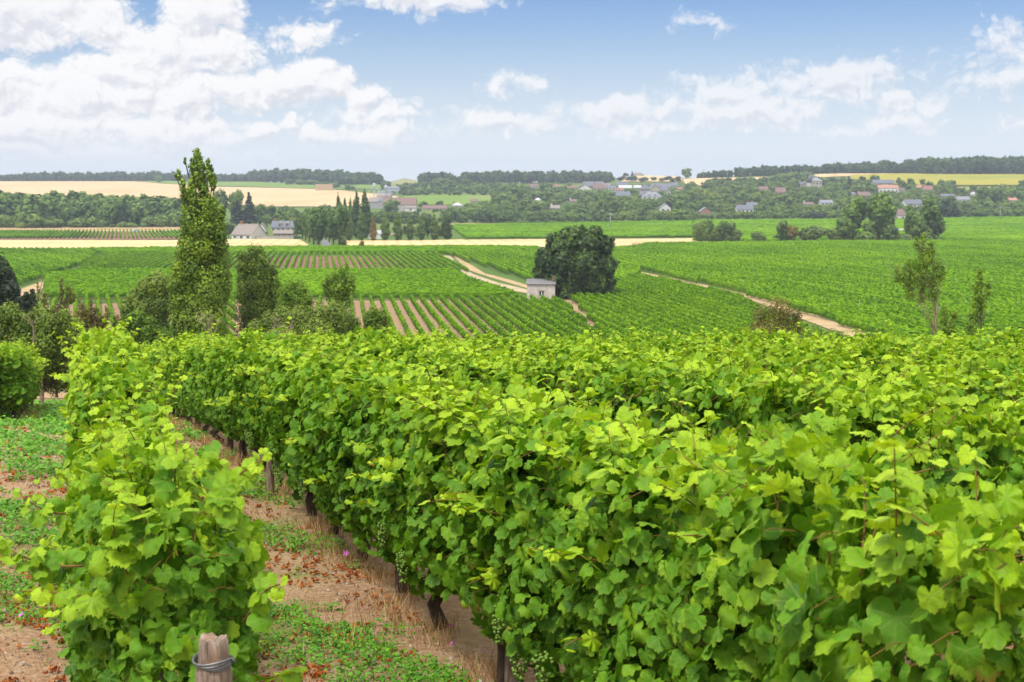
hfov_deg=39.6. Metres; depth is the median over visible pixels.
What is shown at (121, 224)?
willow tree
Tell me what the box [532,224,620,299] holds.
walnut tree
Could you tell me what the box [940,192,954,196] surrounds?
house
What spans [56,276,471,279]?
vine row
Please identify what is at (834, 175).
stubble hill field
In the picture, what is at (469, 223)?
dry field
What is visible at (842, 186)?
broadleaf tree
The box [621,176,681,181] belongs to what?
stubble hill field
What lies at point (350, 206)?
poplar tree
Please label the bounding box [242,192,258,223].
conifer tree
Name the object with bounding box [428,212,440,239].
poplar tree
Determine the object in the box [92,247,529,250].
vine row
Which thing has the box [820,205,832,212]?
broadleaf tree
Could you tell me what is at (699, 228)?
hedge tree
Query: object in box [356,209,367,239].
poplar tree
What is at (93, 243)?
stubble field
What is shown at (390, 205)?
broadleaf tree
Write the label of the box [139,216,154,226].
willow tree
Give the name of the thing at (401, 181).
dry hill field
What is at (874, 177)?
broadleaf tree
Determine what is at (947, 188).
woods
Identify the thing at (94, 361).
grape vine
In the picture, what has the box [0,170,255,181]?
woods
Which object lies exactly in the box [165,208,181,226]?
willow tree
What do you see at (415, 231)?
broadleaf tree
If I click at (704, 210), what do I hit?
barn
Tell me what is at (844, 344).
grape vine
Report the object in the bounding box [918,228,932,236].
hedge tree
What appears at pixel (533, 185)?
house
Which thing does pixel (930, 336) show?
grape vine
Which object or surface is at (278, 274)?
vine row
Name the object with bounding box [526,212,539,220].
broadleaf tree
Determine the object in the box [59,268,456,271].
vine row
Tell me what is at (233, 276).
vine row
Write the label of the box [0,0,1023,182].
sky
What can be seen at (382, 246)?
vine row
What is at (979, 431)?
grape vine
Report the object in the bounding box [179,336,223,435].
grape vine
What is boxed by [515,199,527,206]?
broadleaf tree
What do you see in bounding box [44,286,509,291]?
vine row
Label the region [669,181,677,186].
house
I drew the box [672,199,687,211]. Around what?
broadleaf tree
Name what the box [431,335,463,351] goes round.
grape vine
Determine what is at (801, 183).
house
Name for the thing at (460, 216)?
woods
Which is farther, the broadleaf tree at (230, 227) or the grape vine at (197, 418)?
the broadleaf tree at (230, 227)
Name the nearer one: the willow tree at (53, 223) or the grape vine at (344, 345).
the grape vine at (344, 345)
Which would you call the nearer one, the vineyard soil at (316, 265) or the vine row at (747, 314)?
the vine row at (747, 314)
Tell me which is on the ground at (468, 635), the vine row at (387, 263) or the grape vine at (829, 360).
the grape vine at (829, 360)
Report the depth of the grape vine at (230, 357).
15.15 m
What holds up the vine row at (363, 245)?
on the ground at (468, 635)
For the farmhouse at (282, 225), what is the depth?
588.15 m
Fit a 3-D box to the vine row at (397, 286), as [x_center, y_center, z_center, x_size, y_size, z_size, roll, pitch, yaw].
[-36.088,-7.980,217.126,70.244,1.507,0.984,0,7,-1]
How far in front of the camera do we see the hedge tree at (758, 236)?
448.11 m
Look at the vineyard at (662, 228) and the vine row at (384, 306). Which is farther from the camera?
the vineyard at (662, 228)
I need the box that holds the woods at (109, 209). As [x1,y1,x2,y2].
[0,190,196,226]
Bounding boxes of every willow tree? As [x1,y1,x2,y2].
[0,213,10,227]
[3,217,15,227]
[11,209,27,227]
[15,222,26,227]
[23,213,45,227]
[44,218,64,227]
[66,217,86,227]
[86,216,99,226]
[96,220,106,226]
[116,222,126,226]
[125,222,138,226]
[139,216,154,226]
[140,222,148,226]
[153,213,169,226]
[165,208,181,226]
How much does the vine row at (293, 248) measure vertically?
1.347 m
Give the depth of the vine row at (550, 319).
168.46 m
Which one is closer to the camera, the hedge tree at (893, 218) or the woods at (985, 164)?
the hedge tree at (893, 218)
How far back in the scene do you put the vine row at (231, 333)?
147.29 m
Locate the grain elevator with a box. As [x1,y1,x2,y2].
[367,183,379,196]
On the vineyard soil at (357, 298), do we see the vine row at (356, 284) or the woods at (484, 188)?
the vine row at (356, 284)
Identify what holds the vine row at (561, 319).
on the vineyard soil at (367, 304)
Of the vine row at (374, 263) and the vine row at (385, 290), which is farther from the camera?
the vine row at (374, 263)
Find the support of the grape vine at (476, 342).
on the ground at (468, 635)
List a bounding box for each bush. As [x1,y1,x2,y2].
[27,277,85,397]
[117,308,171,349]
[119,269,177,332]
[232,242,281,336]
[241,297,361,340]
[362,305,391,333]
[741,292,805,338]
[798,323,849,341]
[937,304,978,338]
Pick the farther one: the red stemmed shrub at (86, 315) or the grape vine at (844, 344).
the red stemmed shrub at (86, 315)
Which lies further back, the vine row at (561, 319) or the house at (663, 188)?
the house at (663, 188)
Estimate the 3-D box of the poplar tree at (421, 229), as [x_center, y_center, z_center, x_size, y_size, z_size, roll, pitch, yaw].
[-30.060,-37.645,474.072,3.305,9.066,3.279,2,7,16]
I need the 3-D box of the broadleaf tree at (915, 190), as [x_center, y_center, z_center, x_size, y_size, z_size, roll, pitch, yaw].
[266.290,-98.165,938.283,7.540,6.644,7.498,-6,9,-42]
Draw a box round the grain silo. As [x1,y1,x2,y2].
[381,191,386,197]
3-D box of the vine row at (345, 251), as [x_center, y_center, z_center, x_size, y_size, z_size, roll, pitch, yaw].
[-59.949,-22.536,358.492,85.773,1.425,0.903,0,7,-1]
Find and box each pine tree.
[0,252,21,314]
[16,289,38,315]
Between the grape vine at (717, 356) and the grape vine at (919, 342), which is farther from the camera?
the grape vine at (919, 342)
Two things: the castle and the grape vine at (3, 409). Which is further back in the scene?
the castle
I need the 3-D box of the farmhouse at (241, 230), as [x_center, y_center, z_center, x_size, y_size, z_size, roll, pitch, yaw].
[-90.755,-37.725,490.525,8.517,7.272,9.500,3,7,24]
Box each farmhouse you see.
[231,221,266,238]
[260,222,267,231]
[270,218,294,230]
[894,209,905,217]
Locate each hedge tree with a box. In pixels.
[692,220,706,240]
[702,219,713,235]
[710,229,721,240]
[714,220,729,240]
[727,222,735,240]
[732,228,742,240]
[750,231,763,240]
[776,220,788,239]
[785,225,798,239]
[798,228,808,239]
[801,225,828,239]
[827,227,841,239]
[834,216,855,239]
[839,193,867,239]
[855,231,875,239]
[862,220,875,234]
[865,191,894,239]
[880,191,897,233]
[882,224,898,239]
[895,233,914,239]
[904,203,915,234]
[909,213,927,236]
[918,197,941,233]
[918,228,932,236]
[932,208,945,235]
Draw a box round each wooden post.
[39,376,43,403]
[192,632,236,681]
[266,454,274,497]
[504,643,517,681]
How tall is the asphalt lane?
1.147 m
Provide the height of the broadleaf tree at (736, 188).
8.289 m
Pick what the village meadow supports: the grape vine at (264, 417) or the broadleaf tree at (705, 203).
the broadleaf tree at (705, 203)
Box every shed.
[387,186,399,191]
[422,205,447,210]
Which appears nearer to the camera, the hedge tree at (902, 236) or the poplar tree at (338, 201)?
the hedge tree at (902, 236)
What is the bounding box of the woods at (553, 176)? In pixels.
[417,169,613,183]
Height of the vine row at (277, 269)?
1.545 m
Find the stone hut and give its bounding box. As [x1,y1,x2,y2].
[526,276,555,299]
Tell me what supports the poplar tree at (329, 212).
on the ground at (468, 635)
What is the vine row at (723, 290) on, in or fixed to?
on the ground at (468, 635)
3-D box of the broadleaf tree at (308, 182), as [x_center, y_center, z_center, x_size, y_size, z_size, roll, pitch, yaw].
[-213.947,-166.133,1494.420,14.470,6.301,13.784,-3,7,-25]
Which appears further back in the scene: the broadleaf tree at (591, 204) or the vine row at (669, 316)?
the broadleaf tree at (591, 204)
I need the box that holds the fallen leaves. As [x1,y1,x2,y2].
[0,411,475,681]
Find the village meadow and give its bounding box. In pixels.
[479,183,1020,222]
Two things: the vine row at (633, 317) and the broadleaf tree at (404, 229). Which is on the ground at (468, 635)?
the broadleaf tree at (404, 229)
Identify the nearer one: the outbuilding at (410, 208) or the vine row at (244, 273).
the vine row at (244, 273)
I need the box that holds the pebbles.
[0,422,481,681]
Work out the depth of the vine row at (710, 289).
215.34 m
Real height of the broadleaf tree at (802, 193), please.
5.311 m
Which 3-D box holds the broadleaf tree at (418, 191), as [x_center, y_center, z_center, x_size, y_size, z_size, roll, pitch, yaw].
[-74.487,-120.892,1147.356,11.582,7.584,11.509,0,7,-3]
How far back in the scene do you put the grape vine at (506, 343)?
17.27 m
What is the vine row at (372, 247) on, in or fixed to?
on the ground at (468, 635)
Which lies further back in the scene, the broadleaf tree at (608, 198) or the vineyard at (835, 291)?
the broadleaf tree at (608, 198)
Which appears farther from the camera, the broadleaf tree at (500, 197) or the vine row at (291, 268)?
the broadleaf tree at (500, 197)
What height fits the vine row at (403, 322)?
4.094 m
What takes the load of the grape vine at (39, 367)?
on the ground at (468, 635)
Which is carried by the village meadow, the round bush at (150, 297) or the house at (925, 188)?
the house at (925, 188)
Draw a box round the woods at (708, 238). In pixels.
[694,234,942,241]
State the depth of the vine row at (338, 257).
316.48 m
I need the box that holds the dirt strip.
[563,299,593,325]
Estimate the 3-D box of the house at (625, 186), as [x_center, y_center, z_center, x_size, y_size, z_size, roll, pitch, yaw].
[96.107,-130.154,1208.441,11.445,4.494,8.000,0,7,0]
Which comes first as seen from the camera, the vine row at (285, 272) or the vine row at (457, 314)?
the vine row at (457, 314)
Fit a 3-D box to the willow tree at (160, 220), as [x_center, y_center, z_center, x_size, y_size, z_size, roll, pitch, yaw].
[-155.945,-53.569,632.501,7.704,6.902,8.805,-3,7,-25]
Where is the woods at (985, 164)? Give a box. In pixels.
[696,155,1023,177]
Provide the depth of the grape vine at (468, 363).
12.83 m
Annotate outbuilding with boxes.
[273,230,296,235]
[368,230,381,238]
[405,206,416,211]
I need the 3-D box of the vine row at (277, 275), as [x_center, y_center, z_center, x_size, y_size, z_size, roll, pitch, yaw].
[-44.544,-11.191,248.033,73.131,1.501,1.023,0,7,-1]
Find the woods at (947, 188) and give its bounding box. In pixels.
[445,177,1023,220]
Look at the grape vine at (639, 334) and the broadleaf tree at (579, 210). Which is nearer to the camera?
the grape vine at (639, 334)
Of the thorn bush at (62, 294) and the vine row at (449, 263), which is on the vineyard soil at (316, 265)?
the vine row at (449, 263)
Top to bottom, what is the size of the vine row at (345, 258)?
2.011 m
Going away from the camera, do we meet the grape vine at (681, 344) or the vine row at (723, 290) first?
the grape vine at (681, 344)
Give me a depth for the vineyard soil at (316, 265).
321.06 m
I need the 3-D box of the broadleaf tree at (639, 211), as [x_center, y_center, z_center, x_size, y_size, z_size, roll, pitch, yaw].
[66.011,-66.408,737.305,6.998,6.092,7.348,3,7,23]
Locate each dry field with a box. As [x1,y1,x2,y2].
[0,227,179,230]
[451,223,494,224]
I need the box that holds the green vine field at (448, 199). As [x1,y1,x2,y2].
[403,195,490,204]
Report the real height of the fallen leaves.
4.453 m
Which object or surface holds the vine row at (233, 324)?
on the vineyard soil at (367, 304)
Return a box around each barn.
[368,197,380,207]
[378,198,382,208]
[382,197,416,211]
[698,207,711,214]
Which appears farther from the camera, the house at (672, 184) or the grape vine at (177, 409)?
the house at (672, 184)
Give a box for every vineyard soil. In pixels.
[0,231,178,238]
[39,278,519,300]
[49,299,592,340]
[227,256,447,268]
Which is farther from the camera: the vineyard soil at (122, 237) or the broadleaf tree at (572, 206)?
the broadleaf tree at (572, 206)
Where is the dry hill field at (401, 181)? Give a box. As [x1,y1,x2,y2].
[391,178,430,184]
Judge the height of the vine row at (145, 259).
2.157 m
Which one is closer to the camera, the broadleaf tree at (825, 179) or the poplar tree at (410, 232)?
the poplar tree at (410, 232)
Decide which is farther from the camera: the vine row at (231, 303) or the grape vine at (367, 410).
the vine row at (231, 303)
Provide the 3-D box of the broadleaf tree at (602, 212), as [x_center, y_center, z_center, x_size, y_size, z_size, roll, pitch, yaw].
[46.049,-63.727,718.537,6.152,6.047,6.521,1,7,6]
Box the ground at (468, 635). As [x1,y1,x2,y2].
[0,175,1021,681]
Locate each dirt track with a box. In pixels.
[20,282,43,295]
[454,256,526,287]
[641,272,864,336]
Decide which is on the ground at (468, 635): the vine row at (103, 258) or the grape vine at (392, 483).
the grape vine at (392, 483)
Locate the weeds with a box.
[0,396,492,681]
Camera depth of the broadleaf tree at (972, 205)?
802.38 m
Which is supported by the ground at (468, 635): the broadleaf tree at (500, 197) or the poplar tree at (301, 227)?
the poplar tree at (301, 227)
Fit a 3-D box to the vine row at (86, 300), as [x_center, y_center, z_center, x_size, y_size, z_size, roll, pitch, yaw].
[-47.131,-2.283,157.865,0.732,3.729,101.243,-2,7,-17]
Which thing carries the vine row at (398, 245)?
on the ground at (468, 635)
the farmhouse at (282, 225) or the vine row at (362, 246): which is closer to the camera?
the vine row at (362, 246)
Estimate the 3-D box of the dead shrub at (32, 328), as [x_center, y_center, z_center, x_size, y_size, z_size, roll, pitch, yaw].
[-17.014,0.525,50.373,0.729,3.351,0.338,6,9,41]
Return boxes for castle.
[806,174,821,187]
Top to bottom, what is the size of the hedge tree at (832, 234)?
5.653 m
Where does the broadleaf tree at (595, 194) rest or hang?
on the village meadow
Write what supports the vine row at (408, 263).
on the vineyard soil at (316, 265)
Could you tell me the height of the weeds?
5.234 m
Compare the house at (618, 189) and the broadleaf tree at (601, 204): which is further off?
the house at (618, 189)
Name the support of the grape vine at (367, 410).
on the ground at (468, 635)
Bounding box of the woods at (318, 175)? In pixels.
[246,167,384,184]
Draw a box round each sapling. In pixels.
[274,277,320,326]
[320,263,357,330]
[886,232,946,334]
[964,267,993,335]
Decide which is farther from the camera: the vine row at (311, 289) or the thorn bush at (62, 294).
the vine row at (311, 289)
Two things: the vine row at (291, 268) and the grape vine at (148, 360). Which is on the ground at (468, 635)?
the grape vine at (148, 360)
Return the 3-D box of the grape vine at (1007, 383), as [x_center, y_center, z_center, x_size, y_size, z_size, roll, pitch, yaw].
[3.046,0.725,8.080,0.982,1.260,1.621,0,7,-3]
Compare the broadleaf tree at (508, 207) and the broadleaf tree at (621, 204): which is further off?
the broadleaf tree at (621, 204)
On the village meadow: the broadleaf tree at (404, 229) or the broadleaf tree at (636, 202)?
the broadleaf tree at (636, 202)
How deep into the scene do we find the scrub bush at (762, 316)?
64.12 m
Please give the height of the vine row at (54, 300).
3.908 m
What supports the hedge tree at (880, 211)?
on the ground at (468, 635)
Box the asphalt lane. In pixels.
[321,239,330,245]
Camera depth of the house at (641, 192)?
1051.66 m
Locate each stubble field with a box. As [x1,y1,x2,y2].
[0,239,307,247]
[346,239,480,244]
[469,238,703,246]
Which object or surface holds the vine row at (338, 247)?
on the ground at (468, 635)
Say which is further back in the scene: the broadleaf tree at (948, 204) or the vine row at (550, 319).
the broadleaf tree at (948, 204)
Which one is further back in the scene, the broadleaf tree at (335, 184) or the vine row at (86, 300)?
the broadleaf tree at (335, 184)
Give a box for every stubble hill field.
[0,181,396,205]
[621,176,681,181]
[682,177,760,184]
[814,173,892,176]
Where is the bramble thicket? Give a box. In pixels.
[0,300,102,396]
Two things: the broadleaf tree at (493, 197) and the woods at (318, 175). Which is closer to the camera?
the broadleaf tree at (493, 197)
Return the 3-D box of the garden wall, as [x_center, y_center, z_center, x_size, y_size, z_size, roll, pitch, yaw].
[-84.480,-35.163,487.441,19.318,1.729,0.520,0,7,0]
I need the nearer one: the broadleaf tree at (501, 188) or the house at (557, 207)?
the house at (557, 207)
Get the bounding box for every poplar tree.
[166,147,233,339]
[294,212,304,238]
[298,210,305,239]
[301,206,311,241]
[303,206,316,243]
[308,205,328,244]
[323,207,329,241]
[325,207,335,243]
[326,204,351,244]
[335,192,341,207]
[344,211,353,239]
[348,196,352,221]
[351,190,360,237]
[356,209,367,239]
[358,188,372,237]
[369,214,377,239]
[380,213,390,239]
[391,212,402,239]
[405,215,413,239]
[417,215,425,239]
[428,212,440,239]
[440,213,452,239]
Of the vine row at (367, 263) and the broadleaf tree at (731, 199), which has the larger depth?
the broadleaf tree at (731, 199)
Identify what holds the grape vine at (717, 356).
on the ground at (468, 635)
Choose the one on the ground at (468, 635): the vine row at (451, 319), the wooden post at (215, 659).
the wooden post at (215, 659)
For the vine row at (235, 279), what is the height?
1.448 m
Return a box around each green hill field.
[143,181,339,188]
[340,184,429,188]
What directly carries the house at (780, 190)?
on the village meadow
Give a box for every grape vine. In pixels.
[0,338,40,420]
[0,341,42,413]
[0,416,307,681]
[16,349,47,414]
[19,355,41,415]
[23,343,46,414]
[25,349,50,407]
[26,345,44,407]
[28,351,48,406]
[30,347,45,395]
[33,375,187,574]
[41,419,206,681]
[48,405,160,520]
[49,331,176,468]
[56,330,150,436]
[57,314,128,417]
[60,316,131,405]
[60,329,108,411]
[62,336,178,504]
[64,318,158,431]
[140,339,162,400]
[140,340,154,400]
[147,337,170,414]
[147,339,174,417]
[150,332,192,423]
[152,340,181,419]
[162,356,187,421]
[164,323,215,428]
[175,334,219,430]
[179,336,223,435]
[181,330,233,449]
[184,332,230,442]
[204,329,260,457]
[208,325,266,467]
[227,316,298,471]
[232,325,346,493]
[239,331,353,515]
[275,346,361,534]
[280,342,406,562]
[285,328,319,349]
[308,326,358,354]
[319,354,470,592]
[321,330,365,356]
[344,326,410,357]
[345,363,492,628]
[362,325,443,370]
[386,325,461,376]
[395,362,576,681]
[396,329,427,339]
[411,323,468,345]
[420,339,480,380]
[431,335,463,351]
[437,371,695,681]
[447,337,529,399]
[457,327,503,352]
[476,347,573,412]
[479,329,548,357]
[509,333,634,412]
[516,334,567,360]
[524,389,869,681]
[536,327,613,359]
[547,333,583,345]
[576,334,641,343]
[579,348,733,495]
[582,328,673,373]
[605,322,696,360]
[613,325,658,340]
[640,342,724,383]
[653,332,695,348]
[654,342,823,452]
[657,397,1023,681]
[658,326,721,376]
[668,326,737,345]
[678,336,826,402]
[700,336,767,363]
[720,325,796,356]
[731,360,962,596]
[737,321,907,438]
[748,335,836,405]
[762,334,824,355]
[765,322,802,344]
[802,328,861,347]
[810,324,928,406]
[812,329,872,360]
[841,351,995,438]
[846,320,926,352]
[874,335,964,376]
[876,328,931,343]
[878,381,1023,654]
[887,337,1011,468]
[903,335,974,355]
[912,334,933,342]
[927,326,993,349]
[940,339,1010,366]
[947,328,990,341]
[951,335,1023,357]
[952,352,1023,539]
[967,324,1023,393]
[981,323,1023,351]
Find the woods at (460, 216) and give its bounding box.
[371,207,517,222]
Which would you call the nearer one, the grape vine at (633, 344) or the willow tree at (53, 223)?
the grape vine at (633, 344)
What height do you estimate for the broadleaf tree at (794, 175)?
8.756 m
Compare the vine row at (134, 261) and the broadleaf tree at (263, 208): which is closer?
the vine row at (134, 261)
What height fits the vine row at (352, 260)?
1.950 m
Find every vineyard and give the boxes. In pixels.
[0,228,179,238]
[0,246,97,283]
[446,244,642,280]
[453,220,692,238]
[612,238,1023,335]
[692,216,1023,240]
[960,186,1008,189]
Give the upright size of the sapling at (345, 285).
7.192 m
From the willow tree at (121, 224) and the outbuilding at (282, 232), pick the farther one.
the willow tree at (121, 224)
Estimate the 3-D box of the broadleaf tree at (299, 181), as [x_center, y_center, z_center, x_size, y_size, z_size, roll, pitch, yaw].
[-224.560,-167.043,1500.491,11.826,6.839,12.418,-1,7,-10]
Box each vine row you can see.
[43,271,463,274]
[43,273,464,276]
[43,274,460,278]
[43,281,491,285]
[43,283,494,286]
[44,273,462,276]
[44,275,472,278]
[44,276,471,278]
[44,278,478,281]
[44,280,488,283]
[44,284,503,288]
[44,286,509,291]
[44,288,513,297]
[45,270,449,273]
[45,271,462,274]
[45,277,475,279]
[45,277,475,279]
[45,280,487,283]
[45,283,499,286]
[45,287,513,291]
[46,271,462,273]
[46,272,462,276]
[46,272,466,274]
[46,275,464,277]
[46,278,483,281]
[46,282,496,285]
[46,285,503,288]
[47,269,460,272]
[48,278,480,280]
[48,279,481,282]
[48,281,479,283]
[49,288,510,296]
[50,274,466,276]
[50,282,495,285]
[50,284,494,287]
[51,296,57,312]
[52,286,493,289]
[55,269,459,271]
[56,269,460,271]
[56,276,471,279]
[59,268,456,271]
[72,267,455,270]
[73,267,447,269]
[73,292,78,316]
[77,252,129,268]
[78,267,457,270]
[80,252,123,266]
[83,266,451,269]
[84,292,89,329]
[89,246,537,248]
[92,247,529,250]
[92,251,140,267]
[93,266,454,269]
[94,247,524,250]
[95,292,101,323]
[96,247,514,249]
[96,248,497,252]
[97,246,521,247]
[98,248,482,252]
[99,248,472,251]
[100,246,532,247]
[100,249,461,253]
[100,252,146,267]
[102,248,451,253]
[102,249,468,253]
[104,247,503,249]
[104,249,443,253]
[105,292,114,326]
[106,247,534,248]
[106,250,174,253]
[108,251,153,267]
[109,246,527,247]
[114,251,158,268]
[115,292,120,308]
[117,246,518,247]
[122,251,164,267]
[127,245,538,246]
[129,252,170,267]
[135,252,176,267]
[144,245,515,246]
[144,254,176,267]
[151,256,177,267]
[158,258,178,267]
[192,298,234,336]
[217,311,235,330]
[220,303,236,318]
[226,299,235,310]
[227,253,239,261]
[229,245,536,246]
[230,252,245,265]
[231,245,532,246]
[242,245,532,246]
[255,245,537,245]
[270,252,280,265]
[273,245,527,245]
[277,251,286,267]
[282,252,291,267]
[289,251,297,267]
[297,251,303,267]
[304,251,309,267]
[311,252,315,267]
[316,294,321,307]
[318,251,321,268]
[324,252,328,267]
[330,252,335,267]
[332,289,518,297]
[336,251,342,267]
[342,252,350,267]
[347,252,357,267]
[349,293,353,317]
[353,250,365,267]
[359,252,372,267]
[359,294,365,318]
[365,251,379,267]
[369,292,374,307]
[370,251,386,267]
[376,250,394,268]
[379,294,397,335]
[382,251,400,268]
[388,251,408,267]
[389,294,411,334]
[393,251,415,267]
[399,251,424,268]
[399,294,425,334]
[405,251,428,268]
[410,252,437,267]
[410,294,441,333]
[416,251,445,267]
[419,295,465,341]
[422,251,450,267]
[428,251,460,269]
[429,293,470,340]
[433,251,468,271]
[439,294,483,337]
[449,294,501,337]
[460,294,512,338]
[469,294,531,338]
[479,294,550,338]
[489,294,564,338]
[499,295,571,338]
[510,294,589,337]
[519,294,601,337]
[530,294,605,337]
[541,295,587,322]
[551,294,572,309]
[571,294,679,338]
[576,292,687,338]
[578,301,663,338]
[584,291,698,338]
[585,310,654,339]
[594,292,710,334]
[594,321,629,337]
[603,291,736,340]
[605,333,623,339]
[609,290,742,336]
[611,287,761,338]
[615,282,765,329]
[615,285,750,332]
[617,279,775,329]
[620,278,801,333]
[625,277,847,338]
[629,276,848,338]
[633,275,808,326]
[637,274,771,311]
[641,272,758,306]
[658,274,752,301]
[708,285,744,296]
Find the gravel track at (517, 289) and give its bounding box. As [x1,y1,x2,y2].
[443,255,526,292]
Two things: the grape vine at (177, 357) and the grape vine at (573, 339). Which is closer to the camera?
the grape vine at (573, 339)
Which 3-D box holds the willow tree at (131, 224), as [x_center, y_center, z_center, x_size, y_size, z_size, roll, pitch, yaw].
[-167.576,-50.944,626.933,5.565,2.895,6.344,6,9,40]
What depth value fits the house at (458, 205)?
892.42 m
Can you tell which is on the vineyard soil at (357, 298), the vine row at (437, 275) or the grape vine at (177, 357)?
the vine row at (437, 275)
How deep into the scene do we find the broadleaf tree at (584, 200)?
861.76 m
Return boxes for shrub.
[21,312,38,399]
[70,299,120,330]
[195,309,216,334]
[270,311,293,339]
[339,239,346,244]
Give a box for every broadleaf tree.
[154,175,162,181]
[213,189,228,221]
[224,222,235,237]
[227,189,243,214]
[253,205,260,220]
[257,204,266,216]
[260,214,271,224]
[265,204,276,218]
[272,213,282,220]
[277,205,287,213]
[281,210,295,220]
[284,179,292,184]
[286,206,298,217]
[294,179,302,184]
[302,180,313,184]
[329,182,338,187]
[381,198,400,211]
[399,184,410,193]
[403,225,406,234]
[413,186,426,194]
[414,225,417,236]
[424,217,431,237]
[432,178,447,185]
[446,180,460,186]
[465,206,474,219]
[471,205,484,208]
[483,201,490,206]
[490,192,497,202]
[495,192,508,203]
[497,185,505,193]
[500,202,515,209]
[505,204,515,209]
[507,193,517,204]
[511,186,526,198]
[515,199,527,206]
[516,203,524,210]
[519,183,531,190]
[525,203,533,209]
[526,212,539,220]
[530,191,541,198]
[530,200,548,211]
[539,182,551,190]
[539,188,556,201]
[549,210,559,219]
[552,192,563,202]
[566,203,576,209]
[576,203,586,209]
[576,208,585,213]
[578,196,590,205]
[586,200,595,210]
[587,208,597,216]
[593,192,599,201]
[595,199,608,211]
[597,190,608,200]
[598,209,607,214]
[605,196,616,202]
[606,214,615,220]
[607,200,618,212]
[616,176,625,180]
[616,211,627,220]
[618,200,624,207]
[619,195,635,202]
[623,201,635,211]
[627,176,637,180]
[629,198,643,207]
[633,207,645,215]
[641,198,650,204]
[641,203,654,211]
[644,209,654,215]
[658,198,671,205]
[660,193,673,200]
[662,211,673,219]
[670,194,678,204]
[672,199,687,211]
[673,210,688,219]
[676,193,691,204]
[681,168,691,178]
[685,189,698,202]
[687,202,696,211]
[691,186,703,191]
[692,199,702,204]
[699,192,708,200]
[701,183,708,188]
[701,189,710,196]
[702,200,711,207]
[709,190,718,198]
[720,204,730,208]
[724,188,733,193]
[724,196,736,204]
[726,206,735,212]
[730,184,742,194]
[736,191,748,201]
[745,188,752,193]
[751,191,761,201]
[757,204,765,210]
[763,191,772,198]
[766,200,775,205]
[768,174,782,181]
[773,203,785,210]
[779,194,788,200]
[781,174,791,180]
[785,171,800,179]
[785,197,796,205]
[788,206,797,212]
[790,192,799,198]
[796,171,812,178]
[796,191,806,195]
[806,188,815,195]
[809,205,820,210]
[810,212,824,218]
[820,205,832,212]
[821,177,829,183]
[823,191,833,197]
[835,198,846,205]
[839,184,849,188]
[868,186,877,191]
[869,174,879,180]
[884,192,898,199]
[911,187,921,193]
[936,195,961,216]
[954,187,962,192]
[961,201,971,207]
[967,203,976,209]
[973,205,985,209]
[975,185,995,201]
[982,200,993,206]
[991,188,1002,202]
[1011,202,1020,208]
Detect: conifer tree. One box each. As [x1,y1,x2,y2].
[228,199,246,224]
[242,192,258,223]
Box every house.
[452,201,462,207]
[529,183,537,187]
[550,203,559,209]
[569,198,576,202]
[578,183,590,189]
[583,180,603,186]
[593,182,604,189]
[605,184,615,189]
[614,186,623,191]
[615,182,627,184]
[615,191,630,195]
[618,185,631,188]
[633,184,641,188]
[634,172,643,175]
[639,189,651,194]
[640,183,649,189]
[642,190,662,198]
[650,182,668,187]
[650,184,660,191]
[659,186,667,190]
[659,203,670,210]
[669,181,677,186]
[735,203,753,211]
[746,200,756,205]
[758,185,768,190]
[774,186,785,193]
[798,180,806,186]
[802,200,813,204]
[818,198,832,204]
[855,190,870,197]
[871,180,894,184]
[876,184,898,191]
[902,198,922,206]
[921,184,932,190]
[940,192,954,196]
[955,195,970,200]
[1008,196,1017,200]
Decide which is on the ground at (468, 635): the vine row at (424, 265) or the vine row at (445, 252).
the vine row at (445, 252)
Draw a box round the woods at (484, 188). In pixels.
[258,180,507,223]
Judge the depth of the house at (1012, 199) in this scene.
901.68 m
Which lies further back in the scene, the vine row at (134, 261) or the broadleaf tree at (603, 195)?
the broadleaf tree at (603, 195)
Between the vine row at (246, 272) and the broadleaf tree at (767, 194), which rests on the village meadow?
the broadleaf tree at (767, 194)
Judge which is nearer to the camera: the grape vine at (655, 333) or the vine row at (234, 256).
the grape vine at (655, 333)
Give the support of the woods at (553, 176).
on the ground at (468, 635)
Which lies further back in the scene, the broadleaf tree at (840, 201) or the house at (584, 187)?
the house at (584, 187)
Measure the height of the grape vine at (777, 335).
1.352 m
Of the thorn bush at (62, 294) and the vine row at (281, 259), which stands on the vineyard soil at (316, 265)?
the vine row at (281, 259)
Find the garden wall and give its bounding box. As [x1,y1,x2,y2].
[237,236,293,238]
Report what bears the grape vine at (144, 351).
on the ground at (468, 635)
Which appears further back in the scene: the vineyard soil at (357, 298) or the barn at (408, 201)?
the barn at (408, 201)
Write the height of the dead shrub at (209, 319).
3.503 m
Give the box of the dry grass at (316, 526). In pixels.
[0,403,524,681]
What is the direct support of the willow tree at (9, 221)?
on the dry field at (113, 228)
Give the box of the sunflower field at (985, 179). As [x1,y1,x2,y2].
[851,173,1023,184]
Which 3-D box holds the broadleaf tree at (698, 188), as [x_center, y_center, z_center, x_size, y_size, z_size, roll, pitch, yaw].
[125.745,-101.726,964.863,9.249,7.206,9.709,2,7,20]
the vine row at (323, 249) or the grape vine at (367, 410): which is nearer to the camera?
the grape vine at (367, 410)
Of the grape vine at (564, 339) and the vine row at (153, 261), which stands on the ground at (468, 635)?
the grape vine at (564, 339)

